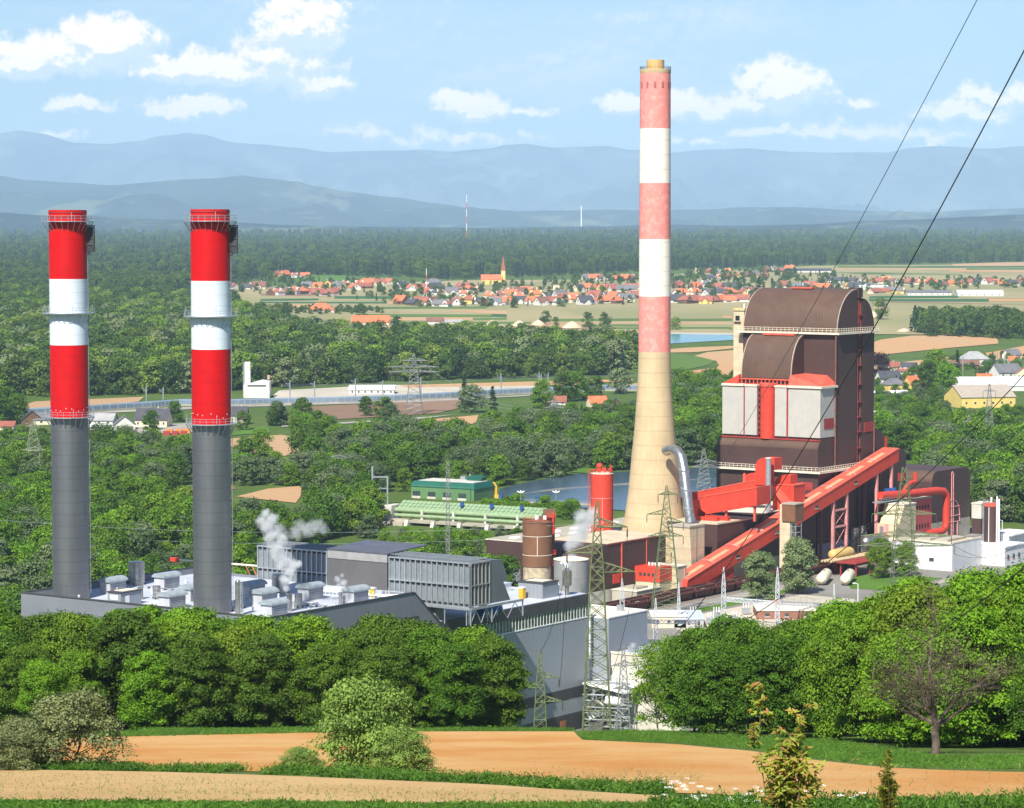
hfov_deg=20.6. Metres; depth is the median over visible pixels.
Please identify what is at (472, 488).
hydro hall
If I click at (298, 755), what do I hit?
bush
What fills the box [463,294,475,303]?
village house
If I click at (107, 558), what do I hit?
broadleaf tree
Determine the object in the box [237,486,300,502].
field
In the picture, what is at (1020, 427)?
broadleaf tree
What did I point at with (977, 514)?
valve house
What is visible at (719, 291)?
village house
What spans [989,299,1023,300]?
field
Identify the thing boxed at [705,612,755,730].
broadleaf tree
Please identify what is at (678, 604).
switchyard mast
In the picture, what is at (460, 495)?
window
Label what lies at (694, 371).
field
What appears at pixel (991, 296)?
field
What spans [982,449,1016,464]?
broadleaf tree
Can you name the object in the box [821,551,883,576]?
pipe bridge
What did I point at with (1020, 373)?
suburb house
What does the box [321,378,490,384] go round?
power cable
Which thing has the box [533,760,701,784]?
dry grass
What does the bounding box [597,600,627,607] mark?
coal wagon
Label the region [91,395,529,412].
road
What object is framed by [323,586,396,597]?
roof pipe rack
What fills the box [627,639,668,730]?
birch tree
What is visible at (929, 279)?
village house
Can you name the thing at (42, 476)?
broadleaf tree
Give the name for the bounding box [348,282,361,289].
village house
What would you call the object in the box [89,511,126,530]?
broadleaf tree
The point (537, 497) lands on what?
weir bridge
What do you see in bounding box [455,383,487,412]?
willow tree
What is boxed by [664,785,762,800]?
umbel flowers
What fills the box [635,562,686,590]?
crusher house
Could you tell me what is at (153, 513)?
broadleaf tree
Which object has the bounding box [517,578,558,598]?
roof cabin
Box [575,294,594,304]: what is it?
village house
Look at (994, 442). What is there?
broadleaf tree
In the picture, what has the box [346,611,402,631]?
broadleaf tree
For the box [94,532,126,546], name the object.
broadleaf tree
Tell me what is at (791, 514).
sampling tower
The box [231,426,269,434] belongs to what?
lawn
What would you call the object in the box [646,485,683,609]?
lattice pylon
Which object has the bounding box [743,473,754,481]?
fan casing
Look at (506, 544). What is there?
store hall
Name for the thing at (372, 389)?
depot
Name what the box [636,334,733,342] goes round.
pond
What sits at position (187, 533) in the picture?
broadleaf tree
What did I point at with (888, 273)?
field
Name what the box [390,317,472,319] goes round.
field
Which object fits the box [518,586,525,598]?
yellow locker
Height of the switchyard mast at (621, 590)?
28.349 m
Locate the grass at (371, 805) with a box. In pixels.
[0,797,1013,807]
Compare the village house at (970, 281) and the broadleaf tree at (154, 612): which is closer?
the broadleaf tree at (154, 612)
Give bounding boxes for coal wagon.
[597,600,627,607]
[621,595,650,608]
[643,591,671,606]
[667,587,693,601]
[687,582,714,597]
[708,578,735,593]
[728,574,751,589]
[770,568,783,579]
[812,559,830,573]
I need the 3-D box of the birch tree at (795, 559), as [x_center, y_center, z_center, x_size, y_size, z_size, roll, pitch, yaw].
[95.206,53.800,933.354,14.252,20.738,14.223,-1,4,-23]
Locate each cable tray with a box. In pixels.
[146,586,177,589]
[292,602,327,606]
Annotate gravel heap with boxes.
[531,320,544,324]
[562,321,581,327]
[898,328,909,331]
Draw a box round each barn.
[33,412,50,424]
[88,413,118,425]
[351,315,389,324]
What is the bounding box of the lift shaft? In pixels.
[732,304,745,376]
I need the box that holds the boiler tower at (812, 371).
[709,287,905,559]
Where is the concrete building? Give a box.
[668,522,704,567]
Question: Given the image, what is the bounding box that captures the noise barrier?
[23,385,636,415]
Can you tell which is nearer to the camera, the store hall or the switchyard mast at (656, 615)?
the switchyard mast at (656, 615)
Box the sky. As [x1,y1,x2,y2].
[0,0,1023,152]
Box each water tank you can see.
[849,527,858,552]
[856,525,866,552]
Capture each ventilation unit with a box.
[97,575,127,593]
[152,570,181,589]
[156,589,187,607]
[177,583,192,601]
[241,579,267,598]
[249,586,279,606]
[258,597,289,616]
[295,581,325,600]
[340,584,370,602]
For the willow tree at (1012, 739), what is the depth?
260.32 m
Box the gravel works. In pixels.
[243,360,270,397]
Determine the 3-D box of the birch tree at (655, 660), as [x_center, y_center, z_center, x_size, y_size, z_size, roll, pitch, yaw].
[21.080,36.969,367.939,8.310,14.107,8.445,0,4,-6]
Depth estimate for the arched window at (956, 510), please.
1104.11 m
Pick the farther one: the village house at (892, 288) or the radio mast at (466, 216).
the radio mast at (466, 216)
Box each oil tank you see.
[816,568,831,584]
[840,569,855,584]
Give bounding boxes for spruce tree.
[458,377,470,409]
[488,386,498,409]
[754,277,761,290]
[953,350,960,368]
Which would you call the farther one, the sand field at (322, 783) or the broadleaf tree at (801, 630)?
the broadleaf tree at (801, 630)
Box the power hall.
[20,567,439,730]
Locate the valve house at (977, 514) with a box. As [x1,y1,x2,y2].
[971,501,989,533]
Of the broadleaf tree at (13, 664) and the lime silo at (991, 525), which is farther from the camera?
the lime silo at (991, 525)
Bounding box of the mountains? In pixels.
[0,130,1023,211]
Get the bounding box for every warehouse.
[943,384,1016,407]
[956,377,1023,390]
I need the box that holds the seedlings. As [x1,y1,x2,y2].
[0,771,626,801]
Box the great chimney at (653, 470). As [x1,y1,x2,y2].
[622,60,682,562]
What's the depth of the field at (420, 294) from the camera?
4217.16 m
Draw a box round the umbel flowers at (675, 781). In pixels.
[660,778,694,790]
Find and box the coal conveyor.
[681,447,898,586]
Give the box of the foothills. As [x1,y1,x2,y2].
[0,212,1023,238]
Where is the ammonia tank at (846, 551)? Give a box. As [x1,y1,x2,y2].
[828,547,854,572]
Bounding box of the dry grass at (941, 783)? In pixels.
[838,750,1021,802]
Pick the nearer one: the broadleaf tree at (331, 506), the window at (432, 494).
the broadleaf tree at (331, 506)
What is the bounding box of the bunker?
[611,584,661,600]
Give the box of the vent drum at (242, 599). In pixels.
[241,592,244,607]
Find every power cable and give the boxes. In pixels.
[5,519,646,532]
[94,529,648,543]
[291,379,498,386]
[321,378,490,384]
[404,369,509,408]
[428,368,538,409]
[504,375,636,378]
[540,564,566,650]
[559,568,566,685]
[611,582,634,674]
[641,375,1023,667]
[644,50,1023,669]
[684,0,976,523]
[832,567,1023,695]
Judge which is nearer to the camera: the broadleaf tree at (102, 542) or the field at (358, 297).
the broadleaf tree at (102, 542)
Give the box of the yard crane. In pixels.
[493,482,497,497]
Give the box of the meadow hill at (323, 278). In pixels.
[294,275,351,281]
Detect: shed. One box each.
[426,317,443,323]
[443,319,464,323]
[649,610,686,627]
[673,610,704,627]
[752,603,815,618]
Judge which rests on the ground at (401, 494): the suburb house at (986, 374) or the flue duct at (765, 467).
the suburb house at (986, 374)
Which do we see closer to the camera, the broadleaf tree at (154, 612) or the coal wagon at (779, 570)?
the broadleaf tree at (154, 612)
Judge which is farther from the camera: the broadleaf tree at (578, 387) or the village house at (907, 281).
the village house at (907, 281)
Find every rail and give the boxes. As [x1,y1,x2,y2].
[640,564,857,608]
[646,563,866,608]
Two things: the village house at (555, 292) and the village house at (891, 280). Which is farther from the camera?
the village house at (891, 280)
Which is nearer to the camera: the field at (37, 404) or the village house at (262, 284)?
the field at (37, 404)
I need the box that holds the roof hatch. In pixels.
[304,601,318,604]
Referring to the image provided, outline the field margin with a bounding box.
[46,725,574,737]
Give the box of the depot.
[348,385,395,393]
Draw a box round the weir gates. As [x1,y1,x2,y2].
[368,500,555,530]
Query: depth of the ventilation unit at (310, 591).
615.57 m
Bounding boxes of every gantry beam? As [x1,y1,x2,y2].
[647,619,658,623]
[658,620,704,623]
[724,597,778,605]
[777,601,829,606]
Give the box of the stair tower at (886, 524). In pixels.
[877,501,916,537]
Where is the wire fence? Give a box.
[693,595,819,606]
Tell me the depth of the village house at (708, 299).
3816.46 m
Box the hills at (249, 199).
[0,176,1023,227]
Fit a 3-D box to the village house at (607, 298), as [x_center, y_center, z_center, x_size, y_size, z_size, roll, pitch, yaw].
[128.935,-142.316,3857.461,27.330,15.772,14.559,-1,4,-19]
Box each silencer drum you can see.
[152,585,160,599]
[294,593,302,607]
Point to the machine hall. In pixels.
(641, 550)
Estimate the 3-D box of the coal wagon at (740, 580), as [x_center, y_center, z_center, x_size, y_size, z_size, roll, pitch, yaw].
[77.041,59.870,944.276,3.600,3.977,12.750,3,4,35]
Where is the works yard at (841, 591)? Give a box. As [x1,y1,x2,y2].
[594,526,1023,643]
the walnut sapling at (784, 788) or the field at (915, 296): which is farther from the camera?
the field at (915, 296)
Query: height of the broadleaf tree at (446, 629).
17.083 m
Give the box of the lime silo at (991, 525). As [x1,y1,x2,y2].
[982,496,999,541]
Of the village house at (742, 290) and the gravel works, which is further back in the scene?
the village house at (742, 290)
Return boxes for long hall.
[788,268,831,271]
[858,285,887,289]
[906,290,951,295]
[955,290,1003,295]
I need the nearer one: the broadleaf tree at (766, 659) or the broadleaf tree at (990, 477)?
the broadleaf tree at (766, 659)
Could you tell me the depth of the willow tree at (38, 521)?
1010.63 m
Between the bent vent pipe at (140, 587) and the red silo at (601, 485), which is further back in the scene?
the red silo at (601, 485)
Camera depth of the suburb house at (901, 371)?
2239.35 m
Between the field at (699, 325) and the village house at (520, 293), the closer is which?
the field at (699, 325)
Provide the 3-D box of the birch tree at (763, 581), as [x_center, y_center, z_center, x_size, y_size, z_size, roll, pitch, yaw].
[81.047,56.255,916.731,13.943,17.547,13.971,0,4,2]
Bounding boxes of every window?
[110,595,117,599]
[248,385,265,386]
[413,491,419,495]
[428,492,434,496]
[458,493,465,497]
[824,418,833,428]
[864,421,872,431]
[885,437,904,480]
[916,504,928,528]
[948,473,958,535]
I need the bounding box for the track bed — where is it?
[644,539,981,611]
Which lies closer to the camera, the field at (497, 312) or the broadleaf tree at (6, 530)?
the broadleaf tree at (6, 530)
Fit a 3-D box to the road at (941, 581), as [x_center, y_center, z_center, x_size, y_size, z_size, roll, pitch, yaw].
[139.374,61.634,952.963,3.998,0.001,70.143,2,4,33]
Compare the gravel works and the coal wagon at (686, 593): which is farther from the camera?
the gravel works
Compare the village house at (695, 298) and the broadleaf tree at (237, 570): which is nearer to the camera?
the broadleaf tree at (237, 570)
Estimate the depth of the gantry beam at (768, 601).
861.64 m
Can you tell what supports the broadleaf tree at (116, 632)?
on the ground at (401, 494)
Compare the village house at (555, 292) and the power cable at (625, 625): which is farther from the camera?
the village house at (555, 292)
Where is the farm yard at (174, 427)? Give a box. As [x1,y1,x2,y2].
[135,423,191,432]
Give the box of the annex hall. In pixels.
[589,604,647,728]
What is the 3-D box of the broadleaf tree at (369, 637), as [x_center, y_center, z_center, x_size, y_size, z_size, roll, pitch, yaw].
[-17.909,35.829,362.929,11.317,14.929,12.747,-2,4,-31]
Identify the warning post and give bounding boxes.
[369,587,376,596]
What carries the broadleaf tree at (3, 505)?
on the ground at (401, 494)
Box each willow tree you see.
[0,537,17,562]
[0,564,22,588]
[7,504,37,521]
[12,556,51,584]
[14,515,51,544]
[15,571,52,591]
[32,539,51,568]
[91,550,105,564]
[120,518,157,555]
[121,526,166,566]
[137,460,176,489]
[164,541,192,566]
[231,496,263,534]
[231,518,256,547]
[264,400,291,424]
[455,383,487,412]
[926,451,953,464]
[929,439,956,460]
[953,699,1023,744]
[961,438,1002,455]
[969,462,1014,507]
[973,477,1019,520]
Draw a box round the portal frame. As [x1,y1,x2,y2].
[372,466,387,504]
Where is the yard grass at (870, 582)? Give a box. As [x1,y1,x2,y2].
[849,573,939,589]
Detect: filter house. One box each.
[666,514,754,576]
[711,501,815,568]
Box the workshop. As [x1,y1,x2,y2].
[889,533,981,570]
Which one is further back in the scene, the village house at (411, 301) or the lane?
the village house at (411, 301)
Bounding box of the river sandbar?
[522,478,712,493]
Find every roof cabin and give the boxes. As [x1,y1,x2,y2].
[106,588,142,603]
[504,582,512,590]
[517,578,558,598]
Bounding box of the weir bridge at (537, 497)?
[499,495,590,509]
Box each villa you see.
[880,378,906,390]
[959,351,989,365]
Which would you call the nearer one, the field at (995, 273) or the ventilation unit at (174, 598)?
the ventilation unit at (174, 598)
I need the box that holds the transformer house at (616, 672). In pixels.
[611,643,719,730]
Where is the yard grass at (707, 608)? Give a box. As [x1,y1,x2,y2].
[692,599,742,611]
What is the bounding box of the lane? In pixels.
[282,414,455,426]
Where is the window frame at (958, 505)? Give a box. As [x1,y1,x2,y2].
[946,471,959,534]
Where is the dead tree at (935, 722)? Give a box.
[855,558,1023,753]
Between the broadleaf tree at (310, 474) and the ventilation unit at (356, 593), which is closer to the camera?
the ventilation unit at (356, 593)
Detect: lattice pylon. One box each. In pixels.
[22,420,43,468]
[387,354,439,414]
[446,461,449,553]
[523,650,562,727]
[544,397,564,409]
[566,501,635,730]
[611,645,638,729]
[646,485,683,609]
[691,449,715,489]
[857,467,954,587]
[984,384,995,429]
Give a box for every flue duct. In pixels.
[692,457,781,511]
[693,485,769,521]
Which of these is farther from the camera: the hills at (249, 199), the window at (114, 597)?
the hills at (249, 199)
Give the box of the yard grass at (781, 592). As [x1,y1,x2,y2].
[732,583,801,600]
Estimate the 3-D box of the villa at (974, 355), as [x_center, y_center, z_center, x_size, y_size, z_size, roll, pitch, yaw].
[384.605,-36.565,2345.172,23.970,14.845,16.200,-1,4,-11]
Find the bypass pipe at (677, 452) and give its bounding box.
[662,444,694,522]
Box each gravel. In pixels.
[577,331,733,334]
[675,595,856,631]
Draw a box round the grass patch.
[632,353,714,370]
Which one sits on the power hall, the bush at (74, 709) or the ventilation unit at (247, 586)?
the ventilation unit at (247, 586)
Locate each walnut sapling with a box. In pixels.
[743,681,825,807]
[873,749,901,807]
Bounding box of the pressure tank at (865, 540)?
[860,534,889,549]
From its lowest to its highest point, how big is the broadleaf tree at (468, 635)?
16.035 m
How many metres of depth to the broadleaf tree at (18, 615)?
387.38 m
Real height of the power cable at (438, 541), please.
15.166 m
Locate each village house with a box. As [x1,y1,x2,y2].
[230,282,238,288]
[239,283,252,288]
[252,280,265,288]
[266,287,274,294]
[273,270,280,276]
[273,287,284,294]
[279,269,290,276]
[282,287,293,294]
[291,272,298,277]
[292,285,301,294]
[299,272,309,276]
[299,286,308,293]
[301,281,312,287]
[310,287,323,294]
[311,281,325,287]
[315,288,334,295]
[328,286,341,293]
[330,281,346,287]
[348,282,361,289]
[357,282,371,287]
[361,277,374,284]
[373,278,386,285]
[384,278,393,283]
[392,294,407,303]
[397,280,408,288]
[405,297,420,305]
[406,283,417,290]
[414,295,428,304]
[422,286,430,294]
[428,281,442,289]
[429,296,437,303]
[430,288,438,294]
[432,298,445,305]
[441,299,451,306]
[445,286,458,293]
[451,296,460,304]
[456,281,470,287]
[459,289,467,295]
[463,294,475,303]
[474,296,480,303]
[483,290,496,298]
[488,296,501,304]
[494,296,508,304]
[495,290,505,296]
[504,289,517,295]
[513,291,524,295]
[513,295,526,303]
[514,286,528,293]
[525,295,538,303]
[529,288,541,295]
[533,296,549,305]
[539,291,550,295]
[544,295,561,303]
[551,289,566,295]
[552,299,564,304]
[564,293,577,302]
[572,283,585,291]
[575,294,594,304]
[581,282,593,290]
[587,273,600,279]
[587,289,603,296]
[596,274,605,280]
[596,294,615,302]
[607,284,617,291]
[607,290,620,296]
[610,295,622,303]
[616,284,637,291]
[620,273,631,280]
[620,292,634,301]
[624,282,638,289]
[628,290,638,298]
[671,280,685,287]
[671,293,685,302]
[677,294,692,303]
[685,294,698,302]
[686,286,701,294]
[689,281,702,288]
[698,295,713,303]
[701,279,710,286]
[701,287,724,294]
[701,288,711,295]
[705,274,716,278]
[710,282,721,287]
[713,296,719,301]
[717,294,725,301]
[721,281,736,288]
[722,295,736,301]
[724,287,737,295]
[727,293,750,301]
[737,287,746,293]
[761,266,769,271]
[781,280,790,287]
[784,264,794,268]
[788,282,800,286]
[814,283,833,288]
[828,276,847,282]
[846,277,858,282]
[846,281,862,288]
[867,287,882,293]
[870,277,883,283]
[880,287,890,292]
[885,286,901,291]
[888,277,896,282]
[895,287,905,293]
[902,278,917,283]
[926,276,937,283]
[940,281,949,286]
[953,279,965,285]
[965,278,973,284]
[980,276,994,283]
[1007,279,1018,285]
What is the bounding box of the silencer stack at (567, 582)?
[558,560,571,594]
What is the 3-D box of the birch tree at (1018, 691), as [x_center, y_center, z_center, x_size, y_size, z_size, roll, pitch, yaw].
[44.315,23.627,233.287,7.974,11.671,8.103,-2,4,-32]
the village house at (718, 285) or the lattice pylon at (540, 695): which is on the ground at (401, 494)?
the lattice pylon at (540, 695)
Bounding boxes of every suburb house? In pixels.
[874,369,902,382]
[888,360,900,369]
[897,369,917,373]
[900,361,917,368]
[904,374,925,388]
[951,359,979,368]
[975,372,992,376]
[988,362,1020,376]
[1001,348,1021,359]
[1006,355,1018,361]
[1016,367,1023,376]
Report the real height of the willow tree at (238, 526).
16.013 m
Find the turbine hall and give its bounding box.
[439,586,590,730]
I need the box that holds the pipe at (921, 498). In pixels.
[872,473,949,533]
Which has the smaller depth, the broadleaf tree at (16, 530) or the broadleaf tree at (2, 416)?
the broadleaf tree at (16, 530)
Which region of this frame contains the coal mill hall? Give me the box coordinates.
[906,464,969,535]
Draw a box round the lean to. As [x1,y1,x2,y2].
[428,607,443,620]
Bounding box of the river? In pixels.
[498,467,715,509]
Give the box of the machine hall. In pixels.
[555,530,665,603]
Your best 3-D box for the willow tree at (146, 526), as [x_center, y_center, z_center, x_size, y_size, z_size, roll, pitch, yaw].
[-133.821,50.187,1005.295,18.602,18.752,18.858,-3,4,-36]
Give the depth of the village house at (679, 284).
4556.71 m
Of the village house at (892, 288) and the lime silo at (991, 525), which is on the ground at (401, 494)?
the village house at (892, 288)
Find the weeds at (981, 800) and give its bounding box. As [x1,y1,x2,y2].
[644,785,1023,807]
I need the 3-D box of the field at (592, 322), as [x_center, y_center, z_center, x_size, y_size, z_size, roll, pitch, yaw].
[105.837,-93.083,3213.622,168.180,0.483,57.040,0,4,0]
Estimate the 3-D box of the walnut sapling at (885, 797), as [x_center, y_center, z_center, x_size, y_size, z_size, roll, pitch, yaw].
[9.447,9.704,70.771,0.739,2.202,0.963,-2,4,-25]
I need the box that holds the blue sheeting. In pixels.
[476,605,502,616]
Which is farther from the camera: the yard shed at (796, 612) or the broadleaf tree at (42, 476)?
the broadleaf tree at (42, 476)
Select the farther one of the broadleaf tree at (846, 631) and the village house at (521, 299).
the village house at (521, 299)
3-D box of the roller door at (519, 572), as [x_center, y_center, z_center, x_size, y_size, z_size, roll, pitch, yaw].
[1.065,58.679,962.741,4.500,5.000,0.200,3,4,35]
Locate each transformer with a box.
[706,612,714,624]
[712,607,720,617]
[742,603,749,614]
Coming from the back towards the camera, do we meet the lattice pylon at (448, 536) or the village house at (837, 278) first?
the village house at (837, 278)
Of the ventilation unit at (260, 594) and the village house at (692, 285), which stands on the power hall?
the ventilation unit at (260, 594)
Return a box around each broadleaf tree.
[0,385,21,420]
[0,390,8,420]
[0,498,19,516]
[0,502,23,521]
[0,521,27,551]
[0,554,16,568]
[0,581,29,615]
[0,587,28,614]
[0,600,26,716]
[0,627,26,726]
[0,643,54,720]
[1,519,22,541]
[4,392,29,422]
[8,610,33,730]
[10,541,43,560]
[11,511,32,534]
[13,484,51,503]
[13,609,72,727]
[13,656,73,728]
[14,557,42,585]
[24,527,51,541]
[24,611,116,730]
[25,536,51,559]
[29,468,51,489]
[39,519,51,538]
[41,565,52,586]
[44,560,51,586]
[56,648,108,728]
[69,610,118,730]
[84,608,174,730]
[86,608,135,730]
[89,482,109,494]
[89,484,117,503]
[89,501,114,540]
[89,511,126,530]
[89,516,121,537]
[90,558,120,580]
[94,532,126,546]
[94,550,131,569]
[100,561,146,575]
[102,551,134,569]
[103,530,137,560]
[104,523,140,556]
[114,649,181,729]
[115,503,149,531]
[118,496,148,512]
[118,604,166,730]
[135,558,164,572]
[138,505,180,535]
[139,491,175,514]
[140,606,210,728]
[148,511,189,557]
[155,611,220,727]
[159,630,240,727]
[165,605,220,727]
[172,495,192,514]
[178,525,192,566]
[183,505,192,526]
[186,547,192,565]
[201,615,253,727]
[204,621,269,727]
[218,631,303,727]
[231,536,240,553]
[231,544,256,574]
[232,436,259,456]
[232,558,243,569]
[232,567,247,573]
[234,613,277,727]
[241,508,271,545]
[247,429,273,459]
[252,612,358,727]
[255,616,322,726]
[257,499,290,538]
[284,425,319,458]
[289,641,364,725]
[290,397,313,412]
[295,435,329,457]
[301,464,329,495]
[310,626,368,724]
[311,492,344,536]
[323,480,356,517]
[338,494,370,534]
[344,623,420,724]
[345,644,420,722]
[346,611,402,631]
[355,483,390,523]
[372,396,392,419]
[376,615,450,727]
[401,625,463,727]
[419,625,466,726]
[422,623,532,727]
[427,643,488,726]
[450,633,535,727]
[480,688,527,727]
[529,379,556,407]
[539,310,551,323]
[551,372,575,400]
[562,370,590,400]
[580,312,593,326]
[581,374,604,395]
[648,627,722,731]
[652,624,737,730]
[669,641,767,735]
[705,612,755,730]
[709,615,756,729]
[729,634,826,737]
[733,624,798,729]
[771,614,827,734]
[771,617,794,730]
[792,615,877,740]
[803,595,855,734]
[817,594,907,742]
[824,599,876,736]
[843,586,929,741]
[848,625,950,746]
[851,579,967,744]
[863,537,894,577]
[872,296,889,318]
[872,575,945,598]
[892,542,920,575]
[902,579,944,591]
[906,599,1023,747]
[914,358,937,388]
[922,348,952,381]
[932,362,963,390]
[938,444,966,460]
[938,462,952,465]
[938,563,1005,739]
[942,442,962,453]
[942,564,1002,742]
[953,461,975,476]
[955,581,1023,745]
[962,448,982,468]
[975,456,1004,468]
[975,474,1010,514]
[976,467,1018,510]
[977,452,1002,464]
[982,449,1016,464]
[984,461,1012,475]
[985,438,1003,449]
[990,429,1018,446]
[992,561,1023,733]
[1000,439,1023,458]
[1004,599,1023,727]
[1005,474,1023,520]
[1015,422,1023,432]
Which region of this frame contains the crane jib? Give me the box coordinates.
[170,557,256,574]
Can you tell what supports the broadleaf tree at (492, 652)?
on the ground at (401, 494)
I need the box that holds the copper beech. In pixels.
[874,351,892,372]
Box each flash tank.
[128,561,144,585]
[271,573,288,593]
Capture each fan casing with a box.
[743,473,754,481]
[771,474,805,509]
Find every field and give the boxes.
[0,769,672,803]
[1,731,1023,798]
[27,397,142,407]
[231,435,304,455]
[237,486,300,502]
[260,293,336,295]
[260,296,333,298]
[260,298,318,300]
[261,302,386,302]
[279,304,311,306]
[287,400,460,422]
[319,299,391,300]
[330,305,437,306]
[334,296,449,298]
[337,293,449,295]
[367,306,486,308]
[367,310,450,312]
[368,314,490,316]
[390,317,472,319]
[401,379,632,387]
[404,321,530,323]
[429,324,512,326]
[434,415,477,425]
[451,310,506,313]
[473,318,506,319]
[487,307,506,308]
[491,314,506,316]
[504,327,610,328]
[513,324,581,326]
[531,321,675,323]
[542,318,638,321]
[582,324,674,326]
[615,327,728,328]
[671,318,731,320]
[671,346,733,352]
[675,324,731,326]
[678,321,731,323]
[693,368,713,373]
[696,350,732,374]
[838,266,917,267]
[838,268,965,269]
[838,270,949,272]
[840,272,959,274]
[869,296,958,297]
[869,299,988,301]
[874,335,997,354]
[874,346,1023,369]
[907,302,1023,304]
[918,266,1023,267]
[950,270,1023,271]
[952,262,1023,265]
[959,296,1023,297]
[965,272,1012,273]
[966,268,1023,269]
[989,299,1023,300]
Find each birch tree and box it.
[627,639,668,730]
[641,633,675,730]
[718,617,772,733]
[739,549,780,599]
[779,536,820,593]
[996,636,1023,736]
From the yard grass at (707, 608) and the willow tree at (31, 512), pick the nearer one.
the yard grass at (707, 608)
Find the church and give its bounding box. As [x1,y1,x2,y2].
[481,257,505,284]
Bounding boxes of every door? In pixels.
[511,568,520,581]
[560,720,565,726]
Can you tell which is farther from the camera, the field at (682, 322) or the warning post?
the field at (682, 322)
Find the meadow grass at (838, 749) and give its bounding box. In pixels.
[576,728,1023,770]
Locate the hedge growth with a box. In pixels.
[0,758,676,794]
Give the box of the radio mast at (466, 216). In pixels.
[466,195,466,237]
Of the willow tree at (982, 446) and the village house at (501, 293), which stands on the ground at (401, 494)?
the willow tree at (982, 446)
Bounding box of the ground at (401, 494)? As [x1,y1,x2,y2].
[1,260,1023,800]
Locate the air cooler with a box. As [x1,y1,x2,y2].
[257,540,523,625]
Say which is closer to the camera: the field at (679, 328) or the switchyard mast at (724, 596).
the switchyard mast at (724, 596)
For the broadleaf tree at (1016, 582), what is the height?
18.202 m
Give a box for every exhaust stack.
[42,210,94,597]
[183,209,237,612]
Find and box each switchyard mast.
[620,578,624,606]
[653,598,657,640]
[677,582,680,614]
[721,567,725,614]
[775,567,779,625]
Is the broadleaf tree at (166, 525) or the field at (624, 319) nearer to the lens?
the broadleaf tree at (166, 525)
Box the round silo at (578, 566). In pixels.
[553,555,588,592]
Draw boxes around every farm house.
[0,421,17,429]
[20,410,40,424]
[113,415,135,429]
[134,407,173,426]
[231,405,248,424]
[307,303,334,311]
[549,396,566,404]
[585,396,606,406]
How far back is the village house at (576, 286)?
4371.35 m
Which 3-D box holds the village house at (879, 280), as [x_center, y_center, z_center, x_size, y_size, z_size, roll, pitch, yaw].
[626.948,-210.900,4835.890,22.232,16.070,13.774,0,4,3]
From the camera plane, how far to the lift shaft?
1047.99 m
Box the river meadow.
[571,466,593,472]
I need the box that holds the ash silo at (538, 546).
[522,509,555,579]
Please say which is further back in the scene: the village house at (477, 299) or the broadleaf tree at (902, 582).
the village house at (477, 299)
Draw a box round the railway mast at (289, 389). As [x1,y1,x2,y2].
[285,381,290,397]
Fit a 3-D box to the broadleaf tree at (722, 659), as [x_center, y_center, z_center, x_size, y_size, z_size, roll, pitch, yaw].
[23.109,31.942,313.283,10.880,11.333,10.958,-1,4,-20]
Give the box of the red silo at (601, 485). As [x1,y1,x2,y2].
[588,463,613,532]
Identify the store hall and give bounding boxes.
[485,517,623,581]
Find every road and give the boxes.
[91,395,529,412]
[647,585,784,616]
[929,576,957,583]
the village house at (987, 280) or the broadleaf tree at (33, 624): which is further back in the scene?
the village house at (987, 280)
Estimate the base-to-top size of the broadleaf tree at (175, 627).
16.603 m
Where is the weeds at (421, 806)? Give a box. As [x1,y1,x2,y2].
[0,801,636,807]
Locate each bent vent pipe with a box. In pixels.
[137,585,143,599]
[286,593,292,611]
[338,592,343,604]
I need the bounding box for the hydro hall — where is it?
[410,474,494,500]
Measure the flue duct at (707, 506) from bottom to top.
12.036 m
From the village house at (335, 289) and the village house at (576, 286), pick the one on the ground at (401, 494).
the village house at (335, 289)
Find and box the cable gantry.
[582,676,635,730]
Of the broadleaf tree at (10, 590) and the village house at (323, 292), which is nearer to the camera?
the broadleaf tree at (10, 590)
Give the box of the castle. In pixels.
[425,278,441,283]
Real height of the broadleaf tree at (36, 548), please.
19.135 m
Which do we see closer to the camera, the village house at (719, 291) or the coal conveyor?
the coal conveyor
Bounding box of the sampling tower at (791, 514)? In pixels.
[779,502,804,573]
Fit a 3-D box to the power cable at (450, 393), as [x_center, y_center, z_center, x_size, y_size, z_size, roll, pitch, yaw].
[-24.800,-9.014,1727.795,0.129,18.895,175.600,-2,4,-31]
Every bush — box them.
[0,715,70,769]
[0,728,42,770]
[10,684,139,769]
[276,746,323,768]
[296,672,428,768]
[361,725,441,771]
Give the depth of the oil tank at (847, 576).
954.55 m
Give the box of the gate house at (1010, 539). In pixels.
[981,529,1023,565]
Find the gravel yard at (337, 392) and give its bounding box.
[273,385,535,397]

